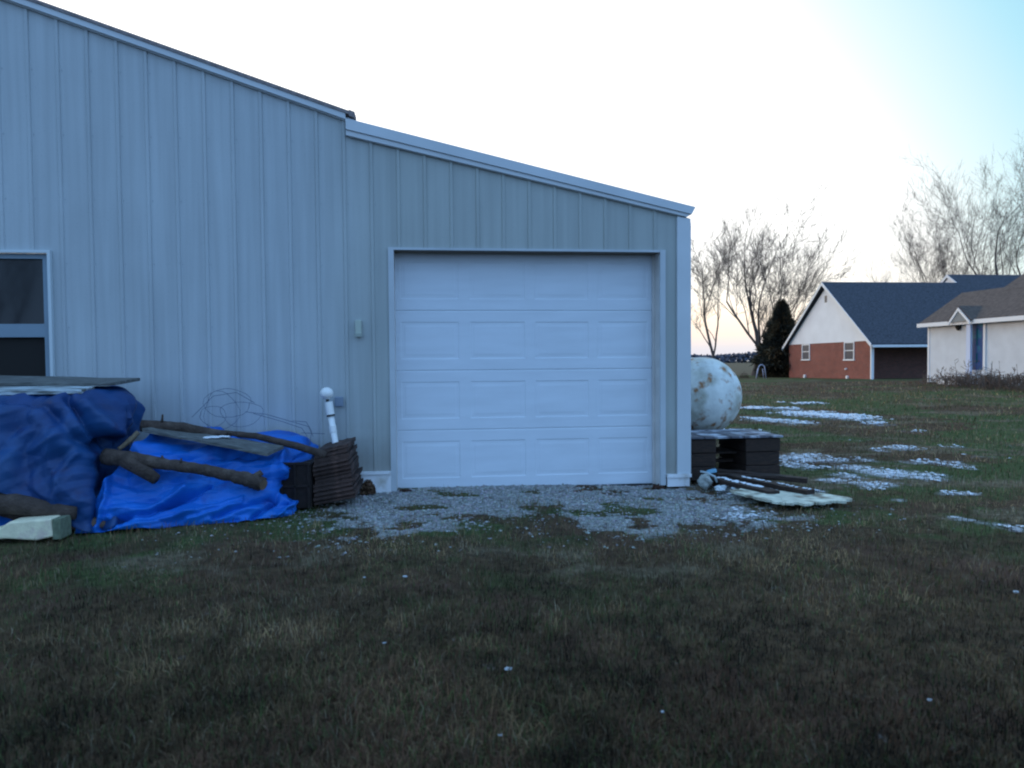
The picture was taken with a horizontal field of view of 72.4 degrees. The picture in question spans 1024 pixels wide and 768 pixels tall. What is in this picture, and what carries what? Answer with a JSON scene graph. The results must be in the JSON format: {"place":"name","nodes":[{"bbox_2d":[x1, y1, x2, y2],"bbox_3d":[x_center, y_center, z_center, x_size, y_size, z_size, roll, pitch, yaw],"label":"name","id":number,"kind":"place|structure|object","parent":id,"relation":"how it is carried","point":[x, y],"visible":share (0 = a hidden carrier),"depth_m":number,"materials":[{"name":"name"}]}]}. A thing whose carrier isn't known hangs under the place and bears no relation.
{"place":"outdoors","nodes":[
{"label":"outdoors","id":0,"kind":"place"},
{"bbox_2d":[0,361,1023,767],"bbox_3d":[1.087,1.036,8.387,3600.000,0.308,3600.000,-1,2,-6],"label":"ground","id":1,"kind":"structure","parent":0,"point":[738,369],"depth_m":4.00,"materials":[{"name":"green plant"}]},
{"bbox_2d":[0,516,12,525],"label":"tarp corner","id":2,"kind":"object","parent":1,"relation":"on","point":[4,521],"visible":0.2,"depth_m":5.46,"materials":[{"name":"blue plastic"}]},
{"bbox_2d":[0,514,30,519],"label":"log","id":3,"kind":"object","parent":1,"relation":"on","point":[12,517],"visible":0.05,"depth_m":5.49,"materials":[{"name":"brown wood"}]},
{"bbox_2d":[0,515,70,539],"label":"foam block","id":4,"kind":"object","parent":1,"relation":"on","point":[41,527],"depth_m":5.20,"materials":[{"name":"white plastic"}]},
{"bbox_2d":[0,493,76,518],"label":"log","id":5,"kind":"object","parent":4,"relation":"on","point":[19,504],"visible":0.88,"depth_m":5.31,"materials":[{"name":"brown wood"}]},
{"bbox_2d":[0,386,144,531],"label":"navy tarp","id":6,"kind":"object","parent":1,"relation":"on","point":[53,447],"visible":0.65,"depth_m":5.48,"materials":[{"name":"blue plastic"}]},
{"bbox_2d":[0,386,93,394],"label":"plank","id":7,"kind":"object","parent":6,"relation":"on","point":[14,390],"visible":0.97,"depth_m":5.66,"materials":[{"name":"white wood"}]},
{"bbox_2d":[0,375,139,385],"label":"plank","id":8,"kind":"object","parent":6,"relation":"on","point":[6,380],"visible":1,"depth_m":5.94,"materials":[{"name":"grey wood"}]},
{"bbox_2d":[71,517,105,530],"bbox_3d":[-3.301,1.098,5.529,0.396,0.099,0.090,-1,2,-29],"label":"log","id":9,"kind":"object","parent":1,"relation":"on","point":[101,525],"visible":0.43,"depth_m":5.50,"materials":[{"name":"brown wood"}]},
{"bbox_2d":[75,426,318,533],"bbox_3d":[-2.659,0.759,6.198,1.651,0.765,1.403,-1,2,-6],"label":"bright blue tarp","id":10,"kind":"object","parent":1,"relation":"on","point":[173,498],"visible":0.61,"depth_m":5.84,"materials":[{"name":"blue plastic"}]},
{"bbox_2d":[117,430,139,449],"bbox_3d":[-3.218,0.475,5.881,0.173,0.164,0.056,-2,2,-35],"label":"stick","id":11,"kind":"object","parent":10,"relation":"on","point":[132,437],"visible":0.98,"depth_m":5.87,"materials":[{"name":"wood"}]},
{"bbox_2d":[99,448,266,490],"bbox_3d":[-2.706,0.716,5.768,1.292,0.391,0.287,-1,2,-6],"label":"branch","id":12,"kind":"object","parent":10,"relation":"on","point":[142,466],"visible":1,"depth_m":5.70,"materials":[{"name":"brown plant"}]},
{"bbox_2d":[142,427,283,455],"bbox_3d":[-2.591,0.494,6.076,1.128,0.252,0.300,-1,2,-6],"label":"plank","id":13,"kind":"object","parent":10,"relation":"on","point":[256,447],"visible":0.93,"depth_m":6.02,"materials":[{"name":"grey wood"}]},
{"bbox_2d":[140,414,226,435],"bbox_3d":[-2.889,0.374,6.174,0.702,0.227,0.104,-1,2,-14],"label":"log","id":14,"kind":"object","parent":13,"relation":"on","point":[177,426],"visible":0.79,"depth_m":6.13,"materials":[{"name":"brown wood"}]},
{"bbox_2d":[203,435,229,438],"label":"snow on plank","id":15,"kind":"structure","parent":13,"relation":"on","point":[208,437],"depth_m":6.10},
{"bbox_2d":[192,388,324,440],"bbox_3d":[-2.439,0.315,6.761,1.252,0.550,0.205,-1,2,-6],"label":"wire tangle","id":16,"kind":"object","parent":10,"relation":"on","point":[248,412],"visible":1,"depth_m":6.74,"materials":[{"name":"grey metal"}]},
{"bbox_2d":[280,458,315,508],"bbox_3d":[-1.954,0.904,6.455,0.270,0.425,0.452,-1,2,-6],"label":"rusty crate","id":17,"kind":"object","parent":1,"relation":"on","point":[298,483],"visible":0.64,"depth_m":6.25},
{"bbox_2d":[0,0,694,492],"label":"metal barn","id":18,"kind":"structure","parent":1,"relation":"on","point":[182,234],"depth_m":6.88,"materials":[{"name":"paint"}]},
{"bbox_2d":[0,249,55,375],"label":"window","id":19,"kind":"structure","parent":18,"relation":"in","point":[27,341],"depth_m":6.72,"materials":[{"name":"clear glass"}]},
{"bbox_2d":[335,397,343,406],"bbox_3d":[-1.730,0.177,7.002,0.085,0.100,0.028,-1,2,-6],"label":"wall vent","id":20,"kind":"object","parent":18,"relation":"attached to","point":[338,401],"depth_m":6.99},
{"bbox_2d":[355,320,361,336],"bbox_3d":[-1.537,-0.557,7.007,0.072,0.167,0.055,-1,2,-6],"label":"outlet box","id":21,"kind":"object","parent":18,"relation":"attached to","point":[358,328],"visible":1,"depth_m":6.99,"materials":[{"name":"grey plastic"}]},
{"bbox_2d":[395,253,652,487],"bbox_3d":[0.149,-0.142,7.466,2.790,2.522,0.050,-1,2,-6],"label":"overhead garage door","id":22,"kind":"structure","parent":18,"relation":"attached to","point":[499,337],"depth_m":7.44,"materials":[{"name":"paint"}]},
{"bbox_2d":[395,311,651,370],"bbox_3d":[0.147,-0.465,7.456,2.790,0.624,0.050,-1,2,-6],"label":"door section","id":23,"kind":"structure","parent":22,"relation":"in","point":[425,340],"depth_m":7.43,"materials":[{"name":"paint"}]},
{"bbox_2d":[395,253,651,310],"bbox_3d":[0.142,-1.090,7.437,2.790,0.624,0.050,-1,2,-6],"label":"door section","id":24,"kind":"structure","parent":22,"relation":"in","point":[423,281],"depth_m":7.41,"materials":[{"name":"paint"}]},
{"bbox_2d":[396,369,651,430],"bbox_3d":[0.152,0.161,7.476,2.790,0.624,0.050,-1,2,-6],"label":"door section","id":25,"kind":"structure","parent":22,"relation":"in","point":[557,398],"depth_m":7.45,"materials":[{"name":"paint"}]},
{"bbox_2d":[397,426,651,487],"bbox_3d":[0.157,0.786,7.495,2.790,0.624,0.050,-1,2,-6],"label":"door section","id":26,"kind":"structure","parent":22,"relation":"in","point":[575,455],"depth_m":7.47,"materials":[{"name":"paint"}]},
{"bbox_2d":[652,484,664,489],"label":"dead leaves","id":27,"kind":"object","parent":1,"relation":"on","point":[656,486],"visible":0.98,"depth_m":7.40,"materials":[{"name":"brown plant"}]},
{"bbox_2d":[697,473,712,490],"bbox_3d":[2.002,1.012,7.238,0.154,0.191,0.125,-1,2,-6],"label":"concrete lump","id":28,"kind":"object","parent":1,"relation":"on","point":[704,481],"visible":1,"depth_m":7.20,"materials":[{"name":"grey concrete"}]},
{"bbox_2d":[700,470,717,482],"bbox_3d":[2.042,0.960,7.258,0.180,0.125,0.027,0,2,10],"label":"bent pipe","id":29,"kind":"object","parent":28,"relation":"attached to","point":[714,476],"visible":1,"depth_m":7.25,"materials":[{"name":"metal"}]},
{"bbox_2d":[709,475,722,487],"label":"dead leaves","id":30,"kind":"object","parent":1,"relation":"on","point":[714,484],"visible":0.23,"depth_m":7.37,"materials":[{"name":"brown plant"}]},
{"bbox_2d":[706,468,716,472],"bbox_3d":[2.115,0.921,7.421,0.102,0.056,0.081,0,2,6],"label":"plastic scrap","id":31,"kind":"object","parent":30,"relation":"on","point":[713,470],"visible":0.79,"depth_m":7.38,"materials":[{"name":"blue plastic"}]},
{"bbox_2d":[691,357,741,429],"bbox_3d":[2.325,0.233,10.364,1.008,1.555,3.440,-1,2,-6],"label":"propane tank","id":32,"kind":"object","parent":1,"relation":"on","point":[716,395],"visible":0.38,"depth_m":8.73,"materials":[{"name":"metal"}]},
{"bbox_2d":[714,485,724,491],"bbox_3d":[2.097,1.055,7.065,0.118,0.076,0.107,-1,2,-6],"label":"pale rock","id":33,"kind":"object","parent":1,"relation":"on","point":[718,488],"visible":1,"depth_m":7.04,"materials":[{"name":"white stone"}]},
{"bbox_2d":[691,351,757,362],"bbox_3d":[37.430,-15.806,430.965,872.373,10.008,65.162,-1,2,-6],"label":"distant wood","id":34,"kind":"object","parent":1,"relation":"on","point":[737,358],"visible":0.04,"depth_m":436.50,"materials":[{"name":"plant"}]},
{"bbox_2d":[691,217,759,358],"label":"bare tree","id":35,"kind":"object","parent":1,"relation":"on","point":[704,312],"visible":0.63,"depth_m":69.51,"materials":[{"name":"brown plant"}]},
{"bbox_2d":[690,429,782,480],"bbox_3d":[2.450,0.806,8.130,1.057,0.485,0.800,-1,2,-6],"label":"wooden pallet","id":36,"kind":"object","parent":1,"relation":"on","point":[753,450],"visible":0.78,"depth_m":7.80,"materials":[{"name":"brown wood"}]},
{"bbox_2d":[711,468,807,482],"bbox_3d":[2.660,0.987,7.569,0.987,0.092,0.127,0,2,25],"label":"board","id":37,"kind":"object","parent":1,"relation":"on","point":[796,479],"visible":0.63,"depth_m":7.47,"materials":[{"name":"brown wood"}]},
{"bbox_2d":[716,473,778,478],"bbox_3d":[2.513,0.983,7.489,0.635,0.051,0.082,0,2,6],"label":"board","id":38,"kind":"object","parent":37,"relation":"on","point":[751,475],"visible":0.69,"depth_m":7.45,"materials":[{"name":"brown wood"}]},
{"bbox_2d":[747,297,795,376],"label":"evergreen tree","id":39,"kind":"object","parent":1,"relation":"on","point":[772,356],"visible":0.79,"depth_m":58.70,"materials":[{"name":"green plant"}]},
{"bbox_2d":[691,183,861,375],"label":"bare tree","id":40,"kind":"object","parent":1,"relation":"on","point":[758,312],"visible":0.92,"depth_m":64.73,"materials":[{"name":"grey plant"}]},
{"bbox_2d":[730,488,851,505],"bbox_3d":[2.615,1.052,6.579,0.925,0.022,0.821,-1,2,-6],"label":"foam sheet","id":41,"kind":"object","parent":1,"relation":"on","point":[785,498],"visible":0.91,"depth_m":6.43,"materials":[{"name":"white plastic"}]},
{"bbox_2d":[710,476,779,493],"bbox_3d":[2.306,1.013,7.004,0.120,0.064,0.863,-1,2,-25],"label":"board","id":42,"kind":"object","parent":41,"relation":"on","point":[765,490],"visible":0.84,"depth_m":6.90,"materials":[{"name":"brown wood"}]},
{"bbox_2d":[716,477,763,486],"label":"snow on board","id":43,"kind":"structure","parent":42,"relation":"on","point":[731,480],"depth_m":7.05,"materials":[{"name":"white snow"}]},
{"bbox_2d":[728,474,814,494],"bbox_3d":[2.569,1.000,7.007,0.126,0.067,0.985,-1,2,-28],"label":"board","id":44,"kind":"object","parent":41,"relation":"on","point":[781,487],"visible":0.87,"depth_m":6.91,"materials":[{"name":"brown wood"}]},
{"bbox_2d":[743,476,810,488],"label":"snow on board","id":45,"kind":"structure","parent":44,"relation":"on","point":[777,482],"depth_m":6.91,"materials":[{"name":"white snow"}]},
{"bbox_2d":[736,200,859,323],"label":"bare tree","id":46,"kind":"object","parent":1,"relation":"on","point":[802,283],"visible":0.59,"depth_m":72.53,"materials":[{"name":"brown plant"}]},
{"bbox_2d":[713,401,1023,529],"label":"snow","id":47,"kind":"structure","parent":1,"relation":"on","point":[827,414],"depth_m":9.50,"materials":[{"name":"white snow"}]},
{"bbox_2d":[836,248,914,281],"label":"bare tree","id":48,"kind":"object","parent":1,"relation":"on","point":[882,268],"visible":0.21,"depth_m":111.85,"materials":[{"name":"brown plant"}]},
{"bbox_2d":[870,259,931,281],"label":"bare tree","id":49,"kind":"object","parent":1,"relation":"on","point":[897,275],"visible":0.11,"depth_m":118.39,"materials":[{"name":"brown plant"}]},
{"bbox_2d":[782,274,1020,378],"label":"brick house","id":50,"kind":"structure","parent":1,"relation":"on","point":[855,330],"depth_m":50.41,"materials":[{"name":"red brick"}]},
{"bbox_2d":[801,344,809,360],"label":"window","id":51,"kind":"structure","parent":50,"relation":"in","point":[805,347],"depth_m":54.76,"materials":[{"name":"white glass"}]},
{"bbox_2d":[843,342,854,360],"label":"window","id":52,"kind":"structure","parent":50,"relation":"in","point":[849,347],"depth_m":49.06,"materials":[{"name":"white glass"}]},
{"bbox_2d":[884,197,988,281],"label":"bare tree","id":53,"kind":"object","parent":1,"relation":"on","point":[925,261],"visible":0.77,"depth_m":83.19,"materials":[{"name":"grey plant"}]},
{"bbox_2d":[885,173,1023,281],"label":"bare tree","id":54,"kind":"object","parent":1,"relation":"on","point":[979,262],"visible":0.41,"depth_m":89.89,"materials":[{"name":"brown plant"}]},
{"bbox_2d":[892,129,1023,274],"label":"bare tree","id":55,"kind":"object","parent":1,"relation":"on","point":[1018,229],"visible":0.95,"depth_m":78.53,"materials":[{"name":"grey plant"}]},
{"bbox_2d":[917,274,1023,383],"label":"white house","id":56,"kind":"structure","parent":1,"relation":"on","point":[984,328],"depth_m":32.40,"materials":[{"name":"white paint"}]},
{"bbox_2d":[972,323,986,370],"bbox_3d":[21.477,-1.750,32.305,0.088,2.250,0.995,-1,2,-6],"label":"door","id":57,"kind":"structure","parent":56,"relation":"in","point":[979,335],"depth_m":32.17,"materials":[{"name":"teal glass"}]},
{"bbox_2d":[920,359,1023,391],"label":"dead weeds","id":58,"kind":"object","parent":1,"relation":"on","point":[988,381],"visible":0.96,"depth_m":28.93,"materials":[{"name":"brown plant"}]},
{"bbox_2d":[36,0,1023,360],"label":"sky","id":59,"kind":"structure","parent":0,"point":[714,107],"materials":[{"name":"white"}]},
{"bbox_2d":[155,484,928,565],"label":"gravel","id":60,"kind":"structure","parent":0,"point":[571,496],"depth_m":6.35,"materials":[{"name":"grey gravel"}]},
{"bbox_2d":[314,485,361,504],"bbox_3d":[-1.632,1.033,6.626,0.362,0.101,0.653,-1,2,-6],"label":"corrugated sheet","id":61,"kind":"object","parent":60,"relation":"on","point":[334,499],"visible":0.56,"depth_m":6.31,"materials":[{"name":"metal"}]},
{"bbox_2d":[313,478,362,501],"bbox_3d":[-1.629,0.997,6.617,0.380,0.102,0.668,-1,2,-6],"label":"corrugated sheet","id":62,"kind":"object","parent":61,"relation":"on","point":[346,493],"visible":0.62,"depth_m":6.30,"materials":[{"name":"metal"}]},
{"bbox_2d":[314,474,360,497],"bbox_3d":[-1.635,0.960,6.613,0.350,0.103,0.672,-1,2,-6],"label":"corrugated sheet","id":63,"kind":"object","parent":62,"relation":"on","point":[334,491],"visible":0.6,"depth_m":6.30,"materials":[{"name":"metal"}]},
{"bbox_2d":[313,481,354,492],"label":"corrugated sheet","id":64,"kind":"object","parent":63,"relation":"on","point":[330,487],"visible":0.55,"depth_m":6.30,"materials":[{"name":"metal"}]},
{"bbox_2d":[313,467,362,488],"bbox_3d":[-1.636,0.885,6.625,0.379,0.102,0.644,-1,2,-6],"label":"corrugated sheet","id":65,"kind":"object","parent":64,"relation":"on","point":[356,474],"visible":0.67,"depth_m":6.32,"materials":[{"name":"metal"}]},
{"bbox_2d":[315,463,358,484],"bbox_3d":[-1.645,0.846,6.628,0.328,0.103,0.633,-1,2,-6],"label":"corrugated sheet","id":66,"kind":"object","parent":65,"relation":"on","point":[334,478],"visible":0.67,"depth_m":6.32,"materials":[{"name":"metal"}]},
{"bbox_2d":[315,459,358,479],"bbox_3d":[-1.649,0.807,6.625,0.325,0.104,0.637,-1,2,-6],"label":"corrugated sheet","id":67,"kind":"object","parent":66,"relation":"on","point":[333,474],"visible":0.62,"depth_m":6.32,"materials":[{"name":"metal"}]},
{"bbox_2d":[313,455,358,476],"bbox_3d":[-1.653,0.771,6.615,0.338,0.104,0.653,-1,2,-6],"label":"corrugated sheet","id":68,"kind":"object","parent":67,"relation":"on","point":[347,467],"visible":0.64,"depth_m":6.30,"materials":[{"name":"metal"}]},
{"bbox_2d":[313,452,356,472],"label":"corrugated sheet","id":69,"kind":"object","parent":68,"relation":"on","point":[341,464],"visible":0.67,"depth_m":6.29,"materials":[{"name":"metal"}]},
{"bbox_2d":[313,450,355,468],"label":"corrugated sheet","id":70,"kind":"object","parent":69,"relation":"on","point":[331,462],"visible":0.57,"depth_m":6.28,"materials":[{"name":"metal"}]},
{"bbox_2d":[314,444,356,463],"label":"corrugated sheet","id":71,"kind":"object","parent":70,"relation":"on","point":[350,451],"visible":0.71,"depth_m":6.29,"materials":[{"name":"metal"}]},
{"bbox_2d":[314,442,354,459],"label":"corrugated sheet","id":72,"kind":"object","parent":71,"relation":"on","point":[341,451],"visible":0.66,"depth_m":6.30,"materials":[{"name":"metal"}]},
{"bbox_2d":[222,430,327,457],"bbox_3d":[-2.187,0.541,6.308,1.048,0.279,0.087,0,2,-1],"label":"log","id":73,"kind":"object","parent":72,"relation":"on","point":[314,451],"visible":0.9,"depth_m":6.29,"materials":[{"name":"brown wood"}]},
{"bbox_2d":[319,437,355,451],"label":"corrugated sheet","id":74,"kind":"object","parent":72,"relation":"on","point":[338,445],"visible":0.96,"depth_m":6.48,"materials":[{"name":"metal"}]},
{"bbox_2d":[320,387,337,443],"bbox_3d":[-1.726,0.519,6.827,0.256,0.978,0.181,0,2,12],"label":"post","id":75,"kind":"object","parent":74,"relation":"on","point":[326,393],"visible":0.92,"depth_m":6.76,"materials":[{"name":"white plastic"}]},
{"bbox_2d":[359,479,375,495],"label":"dead leaves","id":76,"kind":"object","parent":60,"relation":"on","point":[367,488],"visible":1,"depth_m":6.93,"materials":[{"name":"brown plant"}]},
{"bbox_2d":[756,364,766,377],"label":"metal arch","id":77,"kind":"structure","parent":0,"point":[762,371],"depth_m":53.64,"materials":[{"name":"silver metal"}]}
]}

